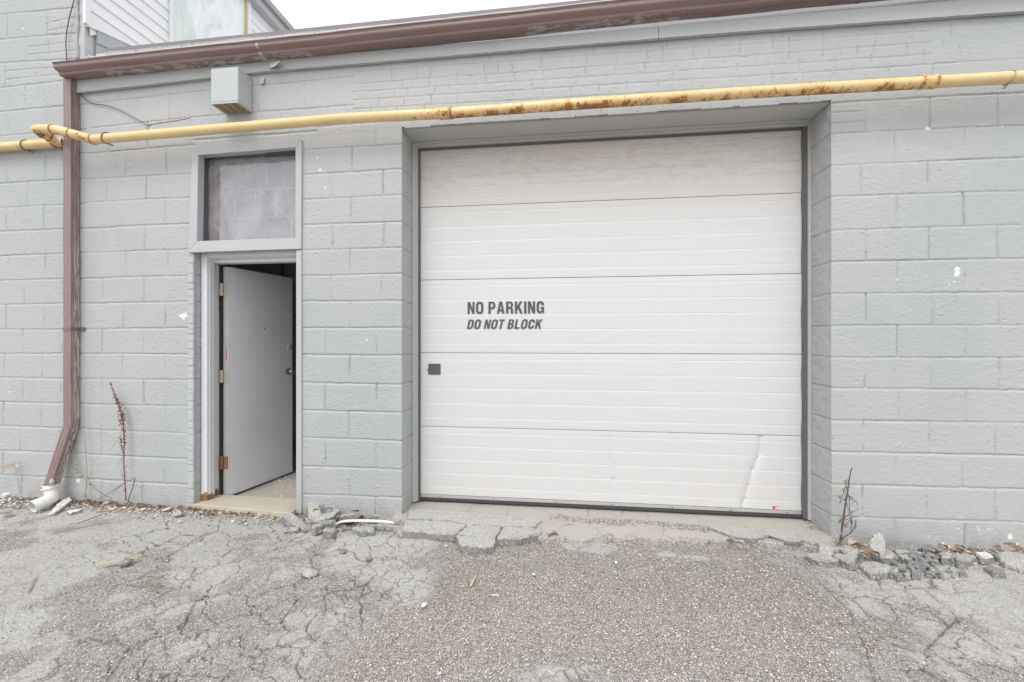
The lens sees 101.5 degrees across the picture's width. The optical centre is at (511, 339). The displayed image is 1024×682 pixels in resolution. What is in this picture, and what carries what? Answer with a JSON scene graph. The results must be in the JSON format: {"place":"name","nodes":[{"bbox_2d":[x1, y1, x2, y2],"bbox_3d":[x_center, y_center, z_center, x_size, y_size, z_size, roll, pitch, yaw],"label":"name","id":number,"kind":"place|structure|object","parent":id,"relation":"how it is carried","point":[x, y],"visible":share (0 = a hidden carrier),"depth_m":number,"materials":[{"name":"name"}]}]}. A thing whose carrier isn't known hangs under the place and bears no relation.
{"place":"outdoors","nodes":[
{"label":"outdoors","id":0,"kind":"place"},
{"bbox_2d":[270,0,575,28],"label":"sky","id":1,"kind":"structure","parent":0,"point":[300,14],"materials":[{"name":"white"}]},
{"bbox_2d":[0,501,1023,681],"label":"ground","id":2,"kind":"structure","parent":0,"point":[1001,601],"depth_m":2.00,"materials":[{"name":"grey asphalt"}]},
{"bbox_2d":[0,492,10,498],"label":"stone","id":3,"kind":"object","parent":2,"relation":"on","point":[5,495],"visible":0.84,"depth_m":3.38,"materials":[{"name":"grey stone"}]},
{"bbox_2d":[4,513,13,517],"bbox_3d":[-3.654,1.281,3.034,0.060,0.035,0.055,0,0,-38],"label":"stone","id":4,"kind":"object","parent":2,"relation":"on","point":[8,515],"visible":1,"depth_m":3.02,"materials":[{"name":"stone"}]},
{"bbox_2d":[48,497,72,516],"bbox_3d":[-3.422,1.277,3.175,0.084,0.069,0.326,0,0,-27],"label":"flat stone","id":5,"kind":"object","parent":2,"relation":"on","point":[62,505],"visible":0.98,"depth_m":3.15,"materials":[{"name":"stone"}]},
{"bbox_2d":[66,509,81,515],"bbox_3d":[-3.244,1.281,3.100,0.078,0.025,0.089,0,0,33],"label":"flat stone","id":6,"kind":"object","parent":2,"relation":"on","point":[73,512],"visible":1,"depth_m":3.08,"materials":[{"name":"stone"}]},
{"bbox_2d":[53,521,120,533],"bbox_3d":[-2.882,1.276,2.844,0.348,0.003,0.026,0,0,-35],"label":"dry stalk","id":7,"kind":"object","parent":2,"relation":"on","point":[82,527],"visible":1,"depth_m":2.83,"materials":[{"name":"brown plant"}]},
{"bbox_2d":[43,510,186,531],"bbox_3d":[-2.779,1.276,2.963,0.768,0.004,0.045,0,0,-27],"label":"dry stalk","id":8,"kind":"object","parent":2,"relation":"on","point":[106,520],"visible":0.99,"depth_m":2.92,"materials":[{"name":"brown plant"}]},
{"bbox_2d":[95,478,134,501],"bbox_3d":[-3.020,1.142,3.187,0.347,0.190,0.014,0,0,7],"label":"dry weed","id":9,"kind":"object","parent":2,"relation":"on","point":[121,485],"visible":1,"depth_m":3.17,"materials":[{"name":"brown plant"}]},
{"bbox_2d":[110,382,126,500],"bbox_3d":[-3.036,0.791,3.227,0.161,0.917,0.067,0,0,7],"label":"dry weed","id":10,"kind":"object","parent":2,"relation":"on","point":[122,420],"visible":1,"depth_m":3.22,"materials":[{"name":"brown plant"}]},
{"bbox_2d":[99,556,138,564],"bbox_3d":[-2.257,1.273,2.402,0.175,0.010,0.016,0,0,-24],"label":"wood stick","id":11,"kind":"object","parent":2,"relation":"on","point":[109,562],"visible":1,"depth_m":2.39,"materials":[{"name":"beige wood"}]},
{"bbox_2d":[118,558,132,565],"bbox_3d":[-2.218,1.276,2.398,0.060,0.036,0.061,0,0,-31],"label":"stone","id":12,"kind":"object","parent":2,"relation":"on","point":[125,562],"visible":1,"depth_m":2.38,"materials":[{"name":"stone"}]},
{"bbox_2d":[0,0,293,500],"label":"tall building","id":13,"kind":"structure","parent":2,"relation":"on","point":[32,39],"depth_m":3.38,"materials":[{"name":"paint"}]},
{"bbox_2d":[2,460,19,491],"bbox_3d":[-4.010,1.088,3.335,0.164,0.255,0.111,0,0,-20],"label":"dry weed","id":14,"kind":"object","parent":13,"relation":"attached to","point":[7,465],"visible":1,"depth_m":3.33,"materials":[{"name":"plant"}]},
{"bbox_2d":[28,78,84,512],"bbox_3d":[-3.521,-0.378,3.200,0.248,3.325,0.256,0,0,7],"label":"downpipe","id":15,"kind":"object","parent":13,"relation":"attached to","point":[71,330],"visible":0.98,"depth_m":3.26,"materials":[{"name":"brown metal"}]},
{"bbox_2d":[65,0,74,60],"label":"hanging cable","id":16,"kind":"object","parent":13,"relation":"hanging from","point":[67,29],"visible":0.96,"depth_m":3.31,"materials":[{"name":"black metal"}]},
{"bbox_2d":[72,450,84,478],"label":"dry weed","id":17,"kind":"object","parent":13,"relation":"attached to","point":[78,472],"visible":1,"depth_m":3.29,"materials":[{"name":"beige plant"}]},
{"bbox_2d":[83,373,88,496],"bbox_3d":[-3.341,0.742,3.281,0.053,0.998,0.008,0,0,7],"label":"dry weed","id":18,"kind":"object","parent":13,"relation":"attached to","point":[85,446],"visible":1,"depth_m":3.28,"materials":[{"name":"beige plant"}]},
{"bbox_2d":[0,69,1023,152],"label":"gas pipe","id":19,"kind":"object","parent":13,"relation":"attached to","point":[46,133],"visible":1,"depth_m":2.75,"materials":[{"name":"metal"}]},
{"bbox_2d":[173,511,183,516],"bbox_3d":[-2.438,1.279,3.053,0.065,0.039,0.056,0,0,-29],"label":"stone","id":20,"kind":"object","parent":2,"relation":"on","point":[178,513],"visible":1,"depth_m":3.04,"materials":[{"name":"stone"}]},
{"bbox_2d":[4,497,360,528],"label":"dry stalks","id":21,"kind":"object","parent":2,"relation":"on","point":[166,510],"visible":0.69,"depth_m":3.13,"materials":[{"name":"brown plant"}]},
{"bbox_2d":[287,527,299,534],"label":"asphalt chunk","id":22,"kind":"object","parent":2,"relation":"on","point":[292,530],"visible":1,"depth_m":2.80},
{"bbox_2d":[281,512,310,532],"bbox_3d":[-1.488,1.282,2.895,0.281,0.110,0.100,0,0,28],"label":"asphalt chunk","id":23,"kind":"object","parent":2,"relation":"on","point":[289,520],"visible":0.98,"depth_m":2.89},
{"bbox_2d":[303,568,317,579],"bbox_3d":[-1.089,1.278,2.274,0.106,0.044,0.077,0,0,7],"label":"stone","id":24,"kind":"object","parent":2,"relation":"on","point":[309,573],"visible":1,"depth_m":2.27,"materials":[{"name":"stone"}]},
{"bbox_2d":[307,503,321,519],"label":"asphalt chunk","id":25,"kind":"object","parent":2,"relation":"on","point":[311,507],"visible":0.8,"depth_m":3.02,"materials":[{"name":"grey asphalt"}]},
{"bbox_2d":[311,520,336,535],"bbox_3d":[-1.285,1.287,2.847,0.163,0.122,0.156,0,0,-39],"label":"asphalt chunk","id":26,"kind":"object","parent":2,"relation":"on","point":[318,528],"visible":0.91,"depth_m":2.79,"materials":[{"name":"grey asphalt"}]},
{"bbox_2d":[311,509,340,524],"bbox_3d":[-1.316,1.268,2.954,0.202,0.103,0.127,0,0,-16],"label":"asphalt chunk","id":27,"kind":"object","parent":2,"relation":"on","point":[327,516],"visible":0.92,"depth_m":2.94,"materials":[{"name":"grey asphalt"}]},
{"bbox_2d":[322,527,336,537],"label":"asphalt chunk","id":28,"kind":"object","parent":2,"relation":"on","point":[328,532],"visible":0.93,"depth_m":2.73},
{"bbox_2d":[338,513,355,524],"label":"asphalt chunk","id":29,"kind":"object","parent":2,"relation":"on","point":[347,516],"visible":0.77,"depth_m":2.87,"materials":[{"name":"grey asphalt"}]},
{"bbox_2d":[352,524,374,536],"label":"asphalt chunk","id":30,"kind":"object","parent":2,"relation":"on","point":[367,530],"visible":0.97,"depth_m":2.75,"materials":[{"name":"grey asphalt"}]},
{"bbox_2d":[335,519,393,524],"bbox_3d":[-0.971,1.214,2.782,0.383,0.010,0.055,0,0,-2],"label":"plastic strip","id":31,"kind":"object","parent":30,"relation":"on","point":[365,520],"visible":1,"depth_m":2.79,"materials":[{"name":"white plastic"}]},
{"bbox_2d":[365,556,371,561],"bbox_3d":[-0.835,1.282,2.439,0.039,0.026,0.043,0,0,-21],"label":"stone","id":32,"kind":"object","parent":2,"relation":"on","point":[368,558],"visible":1,"depth_m":2.43,"materials":[{"name":"stone"}]},
{"bbox_2d":[366,514,379,522],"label":"asphalt chunk","id":33,"kind":"object","parent":2,"relation":"on","point":[375,517],"visible":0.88,"depth_m":2.92,"materials":[{"name":"grey asphalt"}]},
{"bbox_2d":[376,523,383,531],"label":"asphalt chunk","id":34,"kind":"object","parent":2,"relation":"on","point":[380,526],"visible":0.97,"depth_m":2.83,"materials":[{"name":"grey asphalt"}]},
{"bbox_2d":[385,524,392,532],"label":"asphalt chunk","id":35,"kind":"object","parent":2,"relation":"on","point":[388,528],"visible":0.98,"depth_m":2.82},
{"bbox_2d":[397,530,402,538],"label":"asphalt chunk","id":36,"kind":"object","parent":2,"relation":"on","point":[399,534],"visible":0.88,"depth_m":2.73,"materials":[{"name":"grey asphalt"}]},
{"bbox_2d":[402,520,465,541],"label":"asphalt slab","id":37,"kind":"structure","parent":2,"relation":"on","point":[436,530],"depth_m":2.73,"materials":[{"name":"grey asphalt"}]},
{"bbox_2d":[407,509,541,528],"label":"asphalt slab","id":38,"kind":"structure","parent":2,"relation":"on","point":[466,519],"depth_m":2.89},
{"bbox_2d":[456,535,496,553],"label":"asphalt slab","id":39,"kind":"structure","parent":2,"relation":"on","point":[476,545],"depth_m":2.56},
{"bbox_2d":[457,525,500,539],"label":"asphalt slab","id":40,"kind":"structure","parent":2,"relation":"on","point":[482,531],"depth_m":2.70,"materials":[{"name":"grey asphalt"}]},
{"bbox_2d":[0,502,1023,681],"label":"loose grit","id":41,"kind":"object","parent":2,"relation":"on","point":[524,669],"visible":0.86,"depth_m":2.00,"materials":[{"name":"gravel"}]},
{"bbox_2d":[0,497,1023,564],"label":"wall foot gravel","id":42,"kind":"structure","parent":2,"relation":"on","point":[238,518],"depth_m":3.10,"materials":[{"name":"grey gravel"}]},
{"bbox_2d":[919,544,934,557],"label":"asphalt chunk","id":43,"kind":"object","parent":42,"relation":"on","point":[923,550],"visible":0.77,"depth_m":2.52,"materials":[{"name":"grey asphalt"}]},
{"bbox_2d":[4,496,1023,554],"bbox_3d":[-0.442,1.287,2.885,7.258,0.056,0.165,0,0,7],"label":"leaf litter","id":44,"kind":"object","parent":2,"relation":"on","point":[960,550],"visible":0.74,"depth_m":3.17,"materials":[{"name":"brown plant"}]},
{"bbox_2d":[496,527,541,545],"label":"asphalt slab","id":45,"kind":"structure","parent":2,"relation":"on","point":[514,536],"depth_m":2.65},
{"bbox_2d":[77,0,1023,552],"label":"building","id":46,"kind":"structure","parent":2,"relation":"on","point":[795,306],"depth_m":3.03,"materials":[{"name":"paint"}]},
{"bbox_2d":[79,93,149,125],"bbox_3d":[-3.122,-1.804,3.280,0.621,0.295,0.022,0,0,7],"label":"loose wire","id":47,"kind":"object","parent":46,"relation":"attached to","point":[112,107],"visible":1,"depth_m":3.27,"materials":[{"name":"black metal"}]},
{"bbox_2d":[211,67,251,113],"bbox_3d":[-2.070,-1.833,3.087,0.217,0.259,0.136,0,0,7],"label":"vent hood","id":48,"kind":"object","parent":46,"relation":"attached to","point":[231,89],"visible":1,"depth_m":3.03,"materials":[{"name":"paint"}]},
{"bbox_2d":[188,140,302,252],"bbox_3d":[-2.000,-1.067,3.227,0.929,0.810,0.188,0,0,7],"label":"window","id":49,"kind":"structure","parent":46,"relation":"in","point":[243,199],"depth_m":3.28,"materials":[{"name":"paint"}]},
{"bbox_2d":[219,267,294,494],"bbox_3d":[-2.207,0.341,3.673,0.113,1.854,0.686,0,0,21],"label":"entry door","id":50,"kind":"structure","parent":46,"relation":"in","point":[258,371],"depth_m":3.62,"materials":[{"name":"metal"}]},
{"bbox_2d":[273,476,290,509],"bbox_3d":[-1.650,1.104,3.006,0.156,0.241,0.039,0,0,7],"label":"dry weed","id":51,"kind":"object","parent":46,"relation":"attached to","point":[283,490],"visible":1,"depth_m":3.01,"materials":[{"name":"plant"}]},
{"bbox_2d":[52,0,887,80],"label":"rain gutter","id":52,"kind":"object","parent":46,"relation":"attached to","point":[553,19],"visible":1,"depth_m":2.88,"materials":[{"name":"brown metal"}]},
{"bbox_2d":[412,119,811,520],"bbox_3d":[0.654,-0.134,3.086,2.849,2.764,0.096,0,0,7],"label":"garage door","id":53,"kind":"structure","parent":46,"relation":"in","point":[616,319],"depth_m":3.07,"materials":[{"name":"white metal"}]},
{"bbox_2d":[389,500,850,553],"bbox_3d":[0.622,1.285,2.848,2.946,0.069,0.576,0,0,7],"label":"concrete apron","id":54,"kind":"object","parent":2,"relation":"on","point":[627,527],"visible":0.73,"depth_m":2.83,"materials":[{"name":"grey concrete"}]},
{"bbox_2d":[706,526,808,544],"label":"asphalt slab","id":55,"kind":"structure","parent":54,"relation":"on","point":[756,535],"depth_m":2.65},
{"bbox_2d":[802,535,817,545],"bbox_3d":[1.849,1.261,2.595,0.109,0.045,0.102,0,0,26],"label":"asphalt slab","id":56,"kind":"object","parent":54,"relation":"on","point":[809,540],"depth_m":2.58,"materials":[{"name":"grey asphalt"}]},
{"bbox_2d":[835,468,857,545],"bbox_3d":[2.030,1.039,2.552,0.156,0.507,0.054,0,0,7],"label":"woody weed","id":57,"kind":"object","parent":54,"relation":"on","point":[844,515],"visible":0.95,"depth_m":2.55,"materials":[{"name":"brown plant"}]},
{"bbox_2d":[804,552,839,568],"bbox_3d":[1.804,1.288,2.436,0.161,0.066,0.125,0,0,7],"label":"asphalt chunk","id":58,"kind":"object","parent":2,"relation":"on","point":[817,559],"visible":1,"depth_m":2.40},
{"bbox_2d":[817,542,833,557],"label":"asphalt chunk","id":59,"kind":"object","parent":2,"relation":"on","point":[824,549],"visible":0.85,"depth_m":2.47,"materials":[{"name":"grey asphalt"}]},
{"bbox_2d":[833,553,857,570],"bbox_3d":[1.921,1.287,2.423,0.127,0.079,0.160,0,0,43],"label":"asphalt chunk","id":60,"kind":"object","parent":2,"relation":"on","point":[848,562],"visible":0.9,"depth_m":2.39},
{"bbox_2d":[840,546,861,560],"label":"asphalt chunk","id":61,"kind":"object","parent":2,"relation":"on","point":[852,550],"visible":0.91,"depth_m":2.48,"materials":[{"name":"grey asphalt"}]},
{"bbox_2d":[851,542,865,547],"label":"dead leaf","id":62,"kind":"object","parent":61,"relation":"on","point":[860,543],"visible":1,"depth_m":2.48,"materials":[{"name":"brown plant"}]},
{"bbox_2d":[858,560,891,580],"bbox_3d":[2.011,1.292,2.325,0.225,0.088,0.152,0,0,-37],"label":"asphalt chunk","id":63,"kind":"object","parent":2,"relation":"on","point":[871,571],"visible":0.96,"depth_m":2.29,"materials":[{"name":"grey asphalt"}]},
{"bbox_2d":[864,548,878,555],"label":"dead leaf","id":64,"kind":"object","parent":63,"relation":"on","point":[867,551],"visible":1,"depth_m":2.41,"materials":[{"name":"brown plant"}]},
{"bbox_2d":[868,533,885,561],"bbox_3d":[2.194,1.261,2.502,0.092,0.154,0.203,0,0,44],"label":"asphalt chunk","id":65,"kind":"object","parent":2,"relation":"on","point":[878,543],"visible":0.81,"depth_m":2.49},
{"bbox_2d":[877,548,896,564],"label":"asphalt chunk","id":66,"kind":"object","parent":2,"relation":"on","point":[888,557],"visible":0.93,"depth_m":2.39,"materials":[{"name":"grey asphalt"}]},
{"bbox_2d":[886,545,894,551],"bbox_3d":[2.269,1.250,2.508,0.052,0.044,0.048,0,0,-43],"label":"asphalt lump","id":67,"kind":"object","parent":2,"relation":"on","point":[892,548],"visible":0.69,"depth_m":2.50,"materials":[{"name":"grey asphalt"}]},
{"bbox_2d":[891,568,898,575],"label":"asphalt chunk","id":68,"kind":"object","parent":2,"relation":"on","point":[896,571],"visible":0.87,"depth_m":2.30,"materials":[{"name":"grey asphalt"}]},
{"bbox_2d":[894,573,904,583],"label":"asphalt chunk","id":69,"kind":"object","parent":2,"relation":"on","point":[898,577],"visible":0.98,"depth_m":2.24,"materials":[{"name":"grey asphalt"}]},
{"bbox_2d":[897,565,906,571],"bbox_3d":[2.171,1.281,2.332,0.052,0.032,0.038,0,0,22],"label":"asphalt lump","id":70,"kind":"object","parent":2,"relation":"on","point":[902,568],"visible":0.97,"depth_m":2.32,"materials":[{"name":"grey asphalt"}]},
{"bbox_2d":[888,541,920,551],"bbox_3d":[2.373,1.276,2.529,0.194,0.086,0.099,0,0,7],"label":"asphalt chunk","id":71,"kind":"object","parent":2,"relation":"on","point":[912,546],"visible":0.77,"depth_m":2.52,"materials":[{"name":"grey asphalt"}]},
{"bbox_2d":[897,554,912,563],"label":"asphalt chunk","id":72,"kind":"object","parent":2,"relation":"on","point":[903,558],"visible":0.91,"depth_m":2.42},
{"bbox_2d":[903,572,910,581],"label":"asphalt chunk","id":73,"kind":"object","parent":2,"relation":"on","point":[907,576],"visible":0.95,"depth_m":2.25,"materials":[{"name":"grey asphalt"}]},
{"bbox_2d":[894,549,923,557],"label":"asphalt chunk","id":74,"kind":"object","parent":2,"relation":"on","point":[898,551],"visible":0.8,"depth_m":2.47,"materials":[{"name":"grey asphalt"}]},
{"bbox_2d":[899,545,907,549],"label":"asphalt lump","id":75,"kind":"object","parent":74,"relation":"on","point":[902,547],"visible":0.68,"depth_m":2.50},
{"bbox_2d":[908,553,917,559],"bbox_3d":[2.337,1.260,2.431,0.056,0.046,0.048,0,0,7],"label":"asphalt lump","id":76,"kind":"object","parent":2,"relation":"on","point":[914,556],"visible":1,"depth_m":2.42,"materials":[{"name":"grey asphalt"}]},
{"bbox_2d":[909,568,921,580],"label":"asphalt chunk","id":77,"kind":"object","parent":2,"relation":"on","point":[915,574],"visible":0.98,"depth_m":2.27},
{"bbox_2d":[905,559,925,572],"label":"asphalt chunk","id":78,"kind":"object","parent":2,"relation":"on","point":[918,565],"visible":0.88,"depth_m":2.34,"materials":[{"name":"grey asphalt"}]},
{"bbox_2d":[920,562,930,568],"bbox_3d":[2.335,1.277,2.365,0.038,0.026,0.046,0,0,7],"label":"asphalt lump","id":79,"kind":"object","parent":2,"relation":"on","point":[927,566],"visible":0.64,"depth_m":2.35,"materials":[{"name":"grey asphalt"}]},
{"bbox_2d":[925,556,933,561],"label":"asphalt lump","id":80,"kind":"object","parent":2,"relation":"on","point":[928,558],"visible":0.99,"depth_m":2.40,"materials":[{"name":"grey asphalt"}]},
{"bbox_2d":[925,552,935,558],"bbox_3d":[2.447,1.262,2.445,0.048,0.034,0.048,0,0,7],"label":"asphalt lump","id":81,"kind":"object","parent":2,"relation":"on","point":[932,555],"visible":0.89,"depth_m":2.43,"materials":[{"name":"grey asphalt"}]},
{"bbox_2d":[925,570,936,576],"bbox_3d":[2.281,1.284,2.280,0.051,0.037,0.035,0,0,7],"label":"asphalt lump","id":82,"kind":"object","parent":2,"relation":"on","point":[931,573],"visible":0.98,"depth_m":2.27,"materials":[{"name":"grey asphalt"}]},
{"bbox_2d":[929,568,939,573],"bbox_3d":[2.330,1.281,2.311,0.044,0.029,0.043,0,0,7],"label":"asphalt lump","id":83,"kind":"object","parent":2,"relation":"on","point":[935,571],"visible":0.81,"depth_m":2.30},
{"bbox_2d":[935,551,955,564],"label":"asphalt chunk","id":84,"kind":"object","parent":2,"relation":"on","point":[946,559],"visible":0.94,"depth_m":2.41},
{"bbox_2d":[931,546,942,551],"bbox_3d":[2.539,1.252,2.497,0.047,0.029,0.051,0,0,-27],"label":"asphalt lump","id":85,"kind":"object","parent":84,"relation":"on","point":[937,549],"visible":0.96,"depth_m":2.48,"materials":[{"name":"grey asphalt"}]},
{"bbox_2d":[954,562,967,569],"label":"asphalt chunk","id":86,"kind":"object","parent":2,"relation":"on","point":[959,565],"visible":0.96,"depth_m":2.35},
{"bbox_2d":[959,568,967,577],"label":"asphalt chunk","id":87,"kind":"object","parent":2,"relation":"on","point":[962,574],"visible":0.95,"depth_m":2.27,"materials":[{"name":"grey asphalt"}]},
{"bbox_2d":[954,553,975,566],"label":"asphalt chunk","id":88,"kind":"object","parent":2,"relation":"on","point":[968,559],"visible":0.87,"depth_m":2.40,"materials":[{"name":"grey asphalt"}]},
{"bbox_2d":[975,552,992,562],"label":"asphalt chunk","id":89,"kind":"object","parent":2,"relation":"on","point":[982,556],"visible":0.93,"depth_m":2.43,"materials":[{"name":"white asphalt"}]},
{"bbox_2d":[978,560,990,565],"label":"asphalt chunk","id":90,"kind":"object","parent":2,"relation":"on","point":[983,563],"visible":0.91,"depth_m":2.39,"materials":[{"name":"grey asphalt"}]},
{"bbox_2d":[984,565,1006,578],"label":"asphalt chunk","id":91,"kind":"object","parent":2,"relation":"on","point":[995,572],"visible":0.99,"depth_m":2.28,"materials":[{"name":"grey asphalt"}]},
{"bbox_2d":[994,551,1023,573],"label":"asphalt chunk","id":92,"kind":"object","parent":2,"relation":"on","point":[1013,561],"visible":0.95,"depth_m":2.38,"materials":[{"name":"grey asphalt"}]},
{"bbox_2d":[993,545,1000,550],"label":"dead leaf","id":93,"kind":"object","parent":92,"relation":"on","point":[997,547],"visible":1,"depth_m":2.45,"materials":[{"name":"brown plant"}]},
{"bbox_2d":[1003,542,1018,549],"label":"dead leaf","id":94,"kind":"object","parent":92,"relation":"on","point":[1013,545],"visible":1,"depth_m":2.45,"materials":[{"name":"brown plant"}]},
{"bbox_2d":[303,538,899,681],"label":"gravel","id":95,"kind":"structure","parent":0,"point":[536,642],"depth_m":1.93,"materials":[{"name":"grey gravel"}]}
]}

